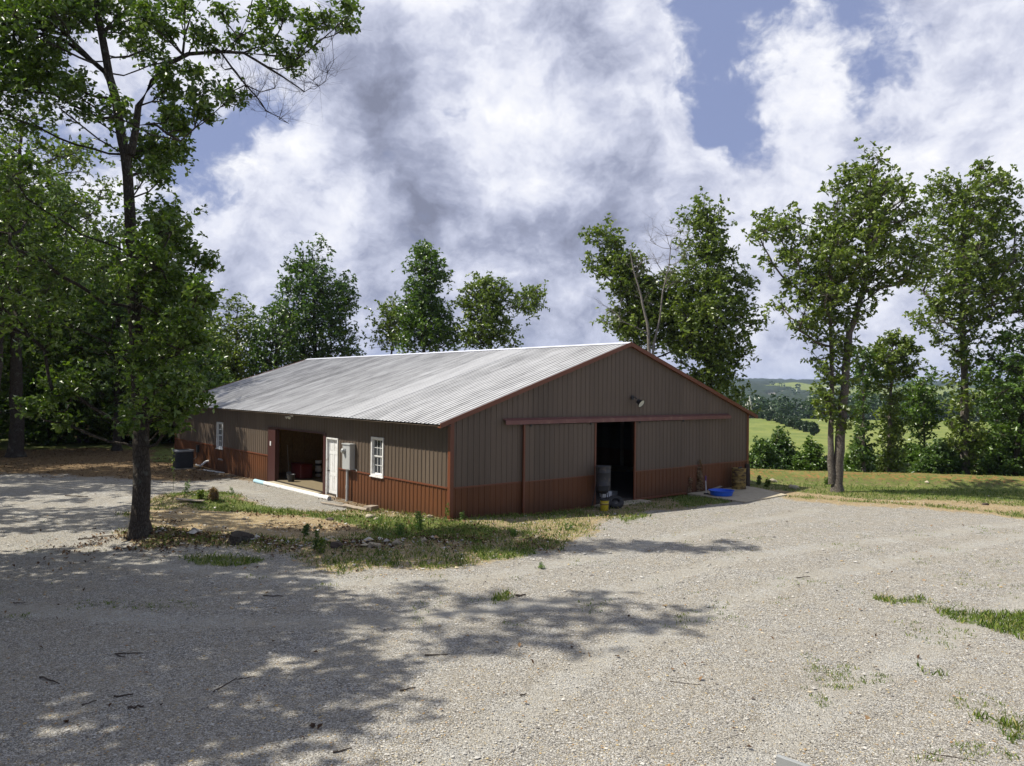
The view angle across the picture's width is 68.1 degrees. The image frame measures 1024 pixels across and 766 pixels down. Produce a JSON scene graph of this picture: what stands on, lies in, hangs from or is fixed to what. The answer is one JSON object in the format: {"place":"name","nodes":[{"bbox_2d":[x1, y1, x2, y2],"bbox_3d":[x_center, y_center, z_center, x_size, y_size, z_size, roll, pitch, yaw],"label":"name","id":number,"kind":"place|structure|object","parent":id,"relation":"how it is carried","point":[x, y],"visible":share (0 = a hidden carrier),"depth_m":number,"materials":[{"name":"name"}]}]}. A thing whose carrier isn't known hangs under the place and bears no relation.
{"place":"outdoors","nodes":[
{"label":"outdoors","id":0,"kind":"place"},
{"bbox_2d":[0,375,1023,765],"bbox_3d":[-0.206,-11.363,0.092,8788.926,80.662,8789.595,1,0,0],"label":"ground","id":1,"kind":"structure","parent":0,"point":[24,487],"depth_m":13.07,"materials":[{"name":"grey gravel"}]},
{"bbox_2d":[0,386,9,439],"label":"shrub","id":2,"kind":"object","parent":1,"relation":"on","point":[3,404],"visible":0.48,"depth_m":52.88,"materials":[{"name":"green plant"}]},
{"bbox_2d":[1,266,33,394],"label":"oak tree","id":3,"kind":"object","parent":1,"relation":"on","point":[6,374],"visible":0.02,"depth_m":50.28,"materials":[{"name":"green plant"}]},
{"bbox_2d":[0,261,62,400],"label":"oak tree","id":4,"kind":"object","parent":1,"relation":"on","point":[6,356],"visible":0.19,"depth_m":46.68,"materials":[{"name":"green plant"}]},
{"bbox_2d":[0,366,75,442],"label":"shrub","id":5,"kind":"object","parent":1,"relation":"on","point":[63,441],"visible":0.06,"depth_m":56.10,"materials":[{"name":"green plant"}]},
{"bbox_2d":[0,143,80,386],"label":"hickory tree","id":6,"kind":"object","parent":1,"relation":"on","point":[68,294],"visible":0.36,"depth_m":36.53,"materials":[{"name":"green plant"}]},
{"bbox_2d":[39,676,59,683],"bbox_3d":[-6.290,4.041,10.315,0.483,0.042,0.031,0,-1,30],"label":"stick","id":7,"kind":"object","parent":1,"relation":"on","point":[44,677],"visible":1,"depth_m":10.33,"materials":[{"name":"brown wood"}]},
{"bbox_2d":[0,362,106,445],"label":"shrub","id":8,"kind":"object","parent":1,"relation":"on","point":[43,438],"visible":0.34,"depth_m":53.40,"materials":[{"name":"green plant"}]},
{"bbox_2d":[0,124,109,319],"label":"hickory tree","id":9,"kind":"object","parent":1,"relation":"on","point":[62,203],"visible":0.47,"depth_m":37.15,"materials":[{"name":"green plant"}]},
{"bbox_2d":[3,190,107,380],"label":"oak tree","id":10,"kind":"object","parent":1,"relation":"on","point":[34,363],"visible":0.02,"depth_m":59.95,"materials":[{"name":"green plant"}]},
{"bbox_2d":[5,192,123,442],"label":"oak tree","id":11,"kind":"object","parent":1,"relation":"on","point":[84,434],"visible":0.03,"depth_m":55.90,"materials":[{"name":"green plant"}]},
{"bbox_2d":[0,95,140,457],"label":"oak tree","id":12,"kind":"object","parent":1,"relation":"on","point":[16,444],"visible":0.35,"depth_m":44.45,"materials":[{"name":"green plant"}]},
{"bbox_2d":[31,219,116,367],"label":"oak tree","id":13,"kind":"object","parent":1,"relation":"on","point":[82,232],"depth_m":72.78,"materials":[{"name":"green plant"}]},
{"bbox_2d":[34,249,169,441],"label":"oak tree","id":14,"kind":"object","parent":1,"relation":"on","point":[90,353],"visible":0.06,"depth_m":53.74,"materials":[{"name":"green plant"}]},
{"bbox_2d":[73,378,154,439],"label":"shrub","id":15,"kind":"object","parent":1,"relation":"on","point":[111,427],"visible":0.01,"depth_m":58.35,"materials":[{"name":"green plant"}]},
{"bbox_2d":[22,219,210,450],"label":"oak tree","id":16,"kind":"object","parent":1,"relation":"on","point":[114,315],"visible":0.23,"depth_m":48.84,"materials":[{"name":"green plant"}]},
{"bbox_2d":[67,374,167,443],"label":"shrub","id":17,"kind":"object","parent":1,"relation":"on","point":[102,428],"visible":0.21,"depth_m":55.05,"materials":[{"name":"green plant"}]},
{"bbox_2d":[128,704,143,708],"bbox_3d":[-4.705,4.045,9.474,0.187,0.049,0.048,1,0,-16],"label":"stick","id":18,"kind":"object","parent":1,"relation":"on","point":[133,707],"visible":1,"depth_m":9.46,"materials":[{"name":"brown wood"}]},
{"bbox_2d":[84,324,228,437],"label":"oak tree","id":19,"kind":"object","parent":1,"relation":"on","point":[201,358],"visible":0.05,"depth_m":61.87,"materials":[{"name":"green plant"}]},
{"bbox_2d":[171,445,175,491],"bbox_3d":[-13.263,3.377,29.661,0.199,1.903,0.167,1,0,0],"label":"weed plant","id":20,"kind":"object","parent":1,"relation":"on","point":[172,467],"visible":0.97,"depth_m":29.67,"materials":[{"name":"green plant"}]},
{"bbox_2d":[0,0,364,540],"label":"hickory tree","id":21,"kind":"object","parent":1,"relation":"on","point":[152,369],"visible":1,"depth_m":19.16,"materials":[{"name":"green plant"}]},
{"bbox_2d":[170,449,195,469],"bbox_3d":[-17.098,4.008,39.401,1.000,1.136,1.000,1,-1,-40],"label":"air conditioner","id":22,"kind":"object","parent":1,"relation":"on","point":[184,459],"visible":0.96,"depth_m":39.07,"materials":[{"name":"paint"}]},
{"bbox_2d":[150,370,216,443],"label":"shrub","id":23,"kind":"object","parent":1,"relation":"on","point":[164,439],"depth_m":56.09,"materials":[{"name":"green plant"}]},
{"bbox_2d":[182,481,189,493],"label":"weed plant","id":24,"kind":"object","parent":1,"relation":"on","point":[186,485],"visible":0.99,"depth_m":27.31,"materials":[{"name":"green plant"}]},
{"bbox_2d":[175,498,204,501],"bbox_3d":[-11.221,4.072,26.414,1.000,0.031,0.180,3,3,9],"label":"board","id":25,"kind":"object","parent":1,"relation":"on","point":[185,499],"visible":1,"depth_m":26.37,"materials":[{"name":"grey wood"}]},
{"bbox_2d":[196,489,204,498],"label":"weed plant","id":26,"kind":"object","parent":1,"relation":"on","point":[200,494],"visible":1,"depth_m":26.71,"materials":[{"name":"green plant"}]},
{"bbox_2d":[172,364,233,437],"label":"shrub","id":27,"kind":"object","parent":1,"relation":"on","point":[220,381],"visible":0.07,"depth_m":55.36,"materials":[{"name":"green plant"}]},
{"bbox_2d":[207,487,219,499],"bbox_3d":[-10.547,3.914,26.772,0.459,0.580,0.520,1,-1,-31],"label":"weed plant","id":28,"kind":"object","parent":1,"relation":"on","point":[213,494],"visible":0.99,"depth_m":26.68,"materials":[{"name":"brown plant"}]},
{"bbox_2d":[192,322,249,380],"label":"oak tree","id":29,"kind":"object","parent":1,"relation":"on","point":[218,349],"visible":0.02,"depth_m":79.27,"materials":[{"name":"green plant"}]},
{"bbox_2d":[206,367,241,384],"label":"shrub","id":30,"kind":"object","parent":1,"relation":"on","point":[234,380],"visible":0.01,"depth_m":61.65,"materials":[{"name":"green plant"}]},
{"bbox_2d":[194,288,271,382],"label":"oak tree","id":31,"kind":"object","parent":1,"relation":"on","point":[235,365],"visible":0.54,"depth_m":67.40,"materials":[{"name":"green plant"}]},
{"bbox_2d":[227,531,254,545],"bbox_3d":[-6.952,3.962,19.306,0.698,0.304,0.562,0,-1,23],"label":"rock","id":32,"kind":"object","parent":1,"relation":"on","point":[235,537],"visible":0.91,"depth_m":19.20,"materials":[{"name":"grey stone"}]},
{"bbox_2d":[243,300,309,377],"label":"oak tree","id":33,"kind":"object","parent":1,"relation":"on","point":[259,351],"visible":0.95,"depth_m":65.48,"materials":[{"name":"green plant"}]},
{"bbox_2d":[253,479,331,500],"bbox_3d":[-9.066,4.298,30.781,0.192,0.268,7.310,1,-1,-40],"label":"drain pipe","id":34,"kind":"object","parent":1,"relation":"on","point":[305,492],"visible":0.98,"depth_m":30.30,"materials":[{"name":"white plastic"}]},
{"bbox_2d":[267,481,320,493],"bbox_3d":[-9.144,4.498,31.388,0.440,0.400,4.600,1,-1,-40],"label":"concrete pad","id":35,"kind":"object","parent":1,"relation":"on","point":[275,482],"visible":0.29,"depth_m":31.48,"materials":[{"name":"beige concrete"}]},
{"bbox_2d":[301,523,310,536],"bbox_3d":[-5.616,4.005,20.646,0.246,0.406,0.356,1,-1,-33],"label":"weed plant","id":36,"kind":"object","parent":1,"relation":"on","point":[305,528],"visible":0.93,"depth_m":20.63,"materials":[{"name":"green plant"}]},
{"bbox_2d":[266,232,366,366],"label":"oak tree","id":37,"kind":"object","parent":1,"relation":"on","point":[316,292],"visible":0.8,"depth_m":69.01,"materials":[{"name":"green plant"}]},
{"bbox_2d":[311,522,322,549],"bbox_3d":[-4.803,3.776,18.604,0.234,0.696,0.339,1,0,16],"label":"weed plant","id":38,"kind":"object","parent":1,"relation":"on","point":[316,534],"visible":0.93,"depth_m":18.58,"materials":[{"name":"green plant"}]},
{"bbox_2d":[316,536,326,553],"bbox_3d":[-4.608,3.958,18.438,0.269,0.427,0.323,1,0,14],"label":"weed plant","id":39,"kind":"object","parent":1,"relation":"on","point":[321,544],"visible":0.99,"depth_m":18.41,"materials":[{"name":"green plant"}]},
{"bbox_2d":[321,502,346,507],"bbox_3d":[-6.325,4.311,26.875,1.250,0.095,0.075,0,-1,32],"label":"pole","id":40,"kind":"object","parent":1,"relation":"on","point":[332,504],"visible":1,"depth_m":26.89,"materials":[{"name":"brown wood"}]},
{"bbox_2d":[330,541,342,548],"bbox_3d":[-4.351,4.040,18.825,0.324,0.205,0.258,1,0,-10],"label":"rock","id":41,"kind":"object","parent":1,"relation":"on","point":[335,544],"visible":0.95,"depth_m":18.75,"materials":[{"name":"grey stone"}]},
{"bbox_2d":[333,747,352,752],"bbox_3d":[-1.879,4.077,8.416,0.220,0.032,0.029,1,-1,-26],"label":"stick","id":42,"kind":"object","parent":1,"relation":"on","point":[334,751],"visible":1,"depth_m":8.40,"materials":[{"name":"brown wood"}]},
{"bbox_2d":[342,504,368,510],"bbox_3d":[-5.399,4.293,26.113,1.430,0.160,0.144,0,-1,42],"label":"pole","id":43,"kind":"object","parent":1,"relation":"on","point":[353,507],"visible":0.97,"depth_m":26.05,"materials":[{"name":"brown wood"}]},
{"bbox_2d":[364,505,378,510],"bbox_3d":[-4.846,4.298,26.062,0.320,0.160,0.480,0,-3,21],"label":"wood block","id":44,"kind":"object","parent":1,"relation":"on","point":[373,507],"depth_m":25.91,"materials":[{"name":"beige wood"}]},
{"bbox_2d":[368,542,380,547],"bbox_3d":[-3.457,4.075,19.006,0.346,0.190,0.236,1,0,-20],"label":"rock","id":45,"kind":"object","parent":1,"relation":"on","point":[370,544],"visible":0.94,"depth_m":18.93,"materials":[{"name":"grey stone"}]},
{"bbox_2d":[364,290,412,353],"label":"oak tree","id":46,"kind":"object","parent":1,"relation":"on","point":[387,326],"visible":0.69,"depth_m":68.48,"materials":[{"name":"green plant"}]},
{"bbox_2d":[394,523,404,536],"bbox_3d":[-3.037,3.998,20.548,0.333,0.428,0.312,1,-1,-43],"label":"weed plant","id":47,"kind":"object","parent":1,"relation":"on","point":[399,528],"visible":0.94,"depth_m":20.53,"materials":[{"name":"green plant"}]},
{"bbox_2d":[414,511,425,530],"bbox_3d":[-2.635,3.912,21.536,0.340,0.626,0.306,1,-1,-25],"label":"weed plant","id":48,"kind":"object","parent":1,"relation":"on","point":[419,521],"visible":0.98,"depth_m":21.52,"materials":[{"name":"green plant"}]},
{"bbox_2d":[389,238,465,353],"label":"oak tree","id":49,"kind":"object","parent":1,"relation":"on","point":[421,300],"visible":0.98,"depth_m":65.34,"materials":[{"name":"green plant"}]},
{"bbox_2d":[175,342,757,518],"label":"barn","id":50,"kind":"structure","parent":1,"relation":"on","point":[519,431],"depth_m":28.96,"materials":[{"name":"beige metal"}]},
{"bbox_2d":[215,422,222,449],"bbox_3d":[-14.826,2.677,38.532,0.165,1.370,0.910,1,-1,-40],"label":"window","id":51,"kind":"structure","parent":50,"relation":"in","point":[219,431],"depth_m":38.68,"materials":[{"name":"white paint"}]},
{"bbox_2d":[286,445,290,477],"bbox_3d":[-10.163,3.543,34.307,0.240,1.454,0.338,1,-1,-40],"label":"shovel","id":52,"kind":"object","parent":50,"relation":"on","point":[288,472],"visible":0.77,"depth_m":34.22,"materials":[{"name":"brown wood"}]},
{"bbox_2d":[287,474,295,481],"bbox_3d":[-9.551,4.105,32.760,0.370,0.320,0.370,1,0,0],"label":"plant pot","id":53,"kind":"object","parent":50,"relation":"in","point":[290,477],"visible":1,"depth_m":32.64,"materials":[{"name":"plastic"}]},
{"bbox_2d":[291,462,312,478],"bbox_3d":[-9.432,3.916,33.995,0.585,0.640,1.020,1,-1,-40],"label":"tool chest","id":54,"kind":"object","parent":50,"relation":"on","point":[301,470],"visible":0.92,"depth_m":33.67,"materials":[{"name":"red metal"}]},
{"bbox_2d":[315,468,321,476],"bbox_3d":[-8.898,4.108,34.828,0.320,0.362,0.320,1,0,0],"label":"bucket","id":55,"kind":"object","parent":50,"relation":"on","point":[318,472],"visible":1,"depth_m":34.71,"materials":[{"name":"white paint"}]},
{"bbox_2d":[315,460,321,468],"bbox_3d":[-8.893,3.738,34.831,0.320,0.362,0.320,1,0,0],"label":"bucket","id":56,"kind":"object","parent":55,"relation":"on","point":[318,464],"visible":1,"depth_m":34.72,"materials":[{"name":"white paint"}]},
{"bbox_2d":[327,439,336,493],"bbox_3d":[-6.904,3.264,29.284,0.123,2.165,0.820,1,-1,-40],"label":"entry door","id":57,"kind":"structure","parent":50,"relation":"in","point":[332,474],"depth_m":29.34,"materials":[{"name":"white paint"}]},
{"bbox_2d":[369,437,383,478],"bbox_3d":[-4.718,2.615,26.683,0.165,1.410,0.900,1,-1,-40],"label":"window","id":58,"kind":"structure","parent":50,"relation":"in","point":[377,443],"depth_m":26.77,"materials":[{"name":"white paint"}]},
{"bbox_2d":[522,423,596,514],"bbox_3d":[1.697,2.940,26.311,3.500,3.060,0.065,1,-1,-40],"label":"sliding door","id":59,"kind":"structure","parent":50,"relation":"in","point":[559,460],"depth_m":26.23,"materials":[{"name":"beige metal"}]},
{"bbox_2d":[633,420,685,499],"bbox_3d":[5.866,2.990,29.866,3.220,3.010,0.065,1,-1,-40],"label":"sliding door","id":60,"kind":"structure","parent":50,"relation":"in","point":[659,452],"depth_m":29.79,"materials":[{"name":"beige metal"}]},
{"bbox_2d":[447,271,549,349],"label":"oak tree","id":61,"kind":"object","parent":1,"relation":"on","point":[491,294],"visible":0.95,"depth_m":63.39,"materials":[{"name":"green plant"}]},
{"bbox_2d":[3,338,1011,421],"bbox_3d":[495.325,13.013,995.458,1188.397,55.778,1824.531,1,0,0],"label":"woods","id":62,"kind":"object","parent":1,"relation":"on","point":[784,405],"visible":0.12,"depth_m":349.20,"materials":[{"name":"green plant"}]},
{"bbox_2d":[0,448,1022,746],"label":"leaf litter","id":63,"kind":"object","parent":1,"relation":"on","point":[206,534],"visible":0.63,"depth_m":19.96,"materials":[{"name":"brown plant"}]},
{"bbox_2d":[2,504,1023,763],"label":"grass patches","id":64,"kind":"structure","parent":1,"relation":"on","point":[830,684],"depth_m":12.55,"materials":[{"name":"green plant"}]},
{"bbox_2d":[509,528,516,535],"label":"weed plant","id":65,"kind":"object","parent":1,"relation":"on","point":[513,532],"visible":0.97,"depth_m":20.82,"materials":[{"name":"green plant"}]},
{"bbox_2d":[591,465,610,508],"bbox_3d":[3.328,3.721,27.055,0.733,1.528,0.701,1,-1,-40],"label":"feeder drum","id":66,"kind":"object","parent":1,"relation":"on","point":[603,479],"visible":0.98,"depth_m":26.88,"materials":[{"name":"grey metal"}]},
{"bbox_2d":[600,498,608,510],"bbox_3d":[3.228,4.255,26.467,0.344,0.410,0.368,1,0,0],"label":"bucket","id":67,"kind":"object","parent":1,"relation":"on","point":[604,502],"visible":0.98,"depth_m":26.36,"materials":[{"name":"yellow plastic"}]},
{"bbox_2d":[609,495,623,508],"bbox_3d":[3.695,4.255,27.082,0.610,0.448,0.544,1,0,0],"label":"tyre","id":68,"kind":"object","parent":1,"relation":"on","point":[616,501],"visible":0.92,"depth_m":27.02,"materials":[{"name":"rubber"}]},
{"bbox_2d":[594,499,650,506],"bbox_3d":[4.070,4.625,28.038,2.600,0.390,0.590,1,-1,-40],"label":"concrete pad","id":69,"kind":"object","parent":1,"relation":"on","point":[628,502],"visible":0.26,"depth_m":28.38,"materials":[{"name":"grey concrete"}]},
{"bbox_2d":[577,213,698,357],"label":"oak tree","id":70,"kind":"object","parent":1,"relation":"on","point":[621,273],"visible":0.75,"depth_m":47.42,"materials":[{"name":"green plant"}]},
{"bbox_2d":[591,210,695,354],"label":"dead tree","id":71,"kind":"object","parent":1,"relation":"on","point":[647,325],"visible":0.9,"depth_m":44.99,"materials":[{"name":"green plant"}]},
{"bbox_2d":[688,477,693,492],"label":"weed plant","id":72,"kind":"object","parent":1,"relation":"on","point":[690,487],"visible":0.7,"depth_m":31.17,"materials":[{"name":"brown plant"}]},
{"bbox_2d":[696,460,703,491],"bbox_3d":[7.817,3.919,31.608,0.504,1.464,0.547,1,0,-15],"label":"weed plant","id":73,"kind":"object","parent":1,"relation":"on","point":[700,483],"visible":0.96,"depth_m":31.54,"materials":[{"name":"brown plant"}]},
{"bbox_2d":[650,186,773,413],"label":"oak tree","id":74,"kind":"object","parent":1,"relation":"on","point":[716,352],"visible":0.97,"depth_m":46.17,"materials":[{"name":"green plant"}]},
{"bbox_2d":[688,486,786,502],"bbox_3d":[9.588,4.774,31.273,4.395,0.470,2.810,1,-1,-40],"label":"concrete pad","id":75,"kind":"object","parent":1,"relation":"on","point":[748,494],"visible":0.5,"depth_m":30.70,"materials":[{"name":"grey concrete"}]},
{"bbox_2d":[708,488,734,496],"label":"wading pool","id":76,"kind":"structure","parent":75,"relation":"on","point":[722,492],"depth_m":30.27,"materials":[{"name":"blue plastic"}]},
{"bbox_2d":[731,466,745,488],"bbox_3d":[9.783,4.073,32.679,0.618,0.960,0.618,1,0,0],"label":"hay bale","id":77,"kind":"object","parent":75,"relation":"on","point":[738,474],"visible":1,"depth_m":32.44,"materials":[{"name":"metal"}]},
{"bbox_2d":[745,464,749,485],"bbox_3d":[10.510,4.230,33.830,0.236,1.224,0.233,1,0,0],"label":"wooden post","id":78,"kind":"object","parent":1,"relation":"on","point":[747,466],"visible":0.64,"depth_m":33.74,"materials":[{"name":"brown wood"}]},
{"bbox_2d":[756,475,761,484],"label":"weed plant","id":79,"kind":"object","parent":1,"relation":"on","point":[758,480],"visible":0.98,"depth_m":35.28,"materials":[{"name":"green plant"}]},
{"bbox_2d":[764,479,771,486],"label":"weed plant","id":80,"kind":"object","parent":1,"relation":"on","point":[766,482],"visible":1,"depth_m":34.33,"materials":[{"name":"green plant"}]},
{"bbox_2d":[763,408,775,420],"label":"field bush","id":81,"kind":"object","parent":1,"relation":"on","point":[768,413],"visible":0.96,"depth_m":287.97,"materials":[{"name":"green plant"}]},
{"bbox_2d":[749,435,791,469],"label":"shrub","id":82,"kind":"object","parent":1,"relation":"on","point":[762,455],"visible":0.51,"depth_m":41.04,"materials":[{"name":"green plant"}]},
{"bbox_2d":[775,414,786,423],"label":"field bush","id":83,"kind":"object","parent":1,"relation":"on","point":[779,418],"visible":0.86,"depth_m":270.61,"materials":[{"name":"green plant"}]},
{"bbox_2d":[765,425,798,468],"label":"shrub","id":84,"kind":"object","parent":1,"relation":"on","point":[784,447],"visible":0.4,"depth_m":43.46,"materials":[{"name":"green plant"}]},
{"bbox_2d":[776,754,810,765],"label":"metal panel","id":85,"kind":"object","parent":1,"relation":"on","point":[781,760],"visible":1,"depth_m":5.91,"materials":[{"name":"white metal"}]},
{"bbox_2d":[786,415,802,428],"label":"field bush","id":86,"kind":"object","parent":1,"relation":"on","point":[791,421],"visible":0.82,"depth_m":243.47,"materials":[{"name":"green plant"}]},
{"bbox_2d":[794,419,803,429],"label":"field bush","id":87,"kind":"object","parent":1,"relation":"on","point":[799,423],"visible":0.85,"depth_m":238.96,"materials":[{"name":"green plant"}]},
{"bbox_2d":[801,420,809,431],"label":"field bush","id":88,"kind":"object","parent":1,"relation":"on","point":[804,426],"visible":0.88,"depth_m":230.43,"materials":[{"name":"green plant"}]},
{"bbox_2d":[789,435,827,470],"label":"shrub","id":89,"kind":"object","parent":1,"relation":"on","point":[811,457],"visible":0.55,"depth_m":42.29,"materials":[{"name":"green plant"}]},
{"bbox_2d":[807,421,819,435],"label":"field bush","id":90,"kind":"object","parent":1,"relation":"on","point":[813,429],"visible":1,"depth_m":203.22,"materials":[{"name":"green plant"}]},
{"bbox_2d":[741,137,946,492],"bbox_3d":[14.293,-2.919,32.892,8.732,15.575,5.347,1,-1,-24],"label":"oak tree","id":91,"kind":"object","parent":1,"relation":"on","point":[833,290],"visible":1,"depth_m":32.55,"materials":[{"name":"green plant"}]},
{"bbox_2d":[843,441,878,471],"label":"shrub","id":92,"kind":"object","parent":1,"relation":"on","point":[847,463],"visible":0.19,"depth_m":41.09,"materials":[{"name":"green plant"}]},
{"bbox_2d":[848,346,886,472],"bbox_3d":[18.401,1.664,39.364,1.755,7.254,2.206,0,-1,36],"label":"oak tree","id":93,"kind":"object","parent":1,"relation":"on","point":[865,451],"visible":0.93,"depth_m":39.34,"materials":[{"name":"green plant"}]},
{"bbox_2d":[859,328,928,472],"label":"oak tree","id":94,"kind":"object","parent":1,"relation":"on","point":[892,430],"visible":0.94,"depth_m":40.20,"materials":[{"name":"green plant"}]},
{"bbox_2d":[892,442,920,472],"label":"shrub","id":95,"kind":"object","parent":1,"relation":"on","point":[909,450],"visible":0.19,"depth_m":45.65,"materials":[{"name":"green plant"}]},
{"bbox_2d":[893,365,947,468],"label":"hickory tree","id":96,"kind":"object","parent":1,"relation":"on","point":[923,393],"visible":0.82,"depth_m":45.68,"materials":[{"name":"green plant"}]},
{"bbox_2d":[896,442,952,450],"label":"shrub","id":97,"kind":"object","parent":1,"relation":"on","point":[928,444],"visible":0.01,"depth_m":54.75,"materials":[{"name":"green plant"}]},
{"bbox_2d":[909,438,976,474],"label":"shrub","id":98,"kind":"object","parent":1,"relation":"on","point":[941,458],"visible":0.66,"depth_m":42.16,"materials":[{"name":"green plant"}]},
{"bbox_2d":[927,752,982,761],"bbox_3d":[4.916,4.146,8.386,0.578,0.018,0.013,0,-1,22],"label":"stick","id":99,"kind":"object","parent":1,"relation":"on","point":[955,757],"visible":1,"depth_m":8.39,"materials":[{"name":"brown wood"}]},
{"bbox_2d":[902,156,1023,474],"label":"oak tree","id":100,"kind":"object","parent":1,"relation":"on","point":[968,257],"visible":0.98,"depth_m":41.86,"materials":[{"name":"green plant"}]},
{"bbox_2d":[957,430,1001,474],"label":"shrub","id":101,"kind":"object","parent":1,"relation":"on","point":[990,446],"visible":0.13,"depth_m":44.62,"materials":[{"name":"green plant"}]},
{"bbox_2d":[962,309,1023,475],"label":"hickory tree","id":102,"kind":"object","parent":1,"relation":"on","point":[1004,389],"visible":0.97,"depth_m":40.80,"materials":[{"name":"green plant"}]},
{"bbox_2d":[968,344,1023,448],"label":"hickory tree","id":103,"kind":"object","parent":1,"relation":"on","point":[982,413],"visible":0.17,"depth_m":46.49,"materials":[{"name":"green plant"}]},
{"bbox_2d":[977,438,1023,475],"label":"shrub","id":104,"kind":"object","parent":1,"relation":"on","point":[1004,465],"visible":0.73,"depth_m":41.02,"materials":[{"name":"green plant"}]},
{"bbox_2d":[0,0,1023,381],"label":"sky","id":105,"kind":"structure","parent":0,"point":[490,133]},
{"bbox_2d":[111,468,1023,744],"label":"grass","id":106,"kind":"structure","parent":0,"point":[1009,624],"depth_m":20.67,"materials":[{"name":"green plant"}]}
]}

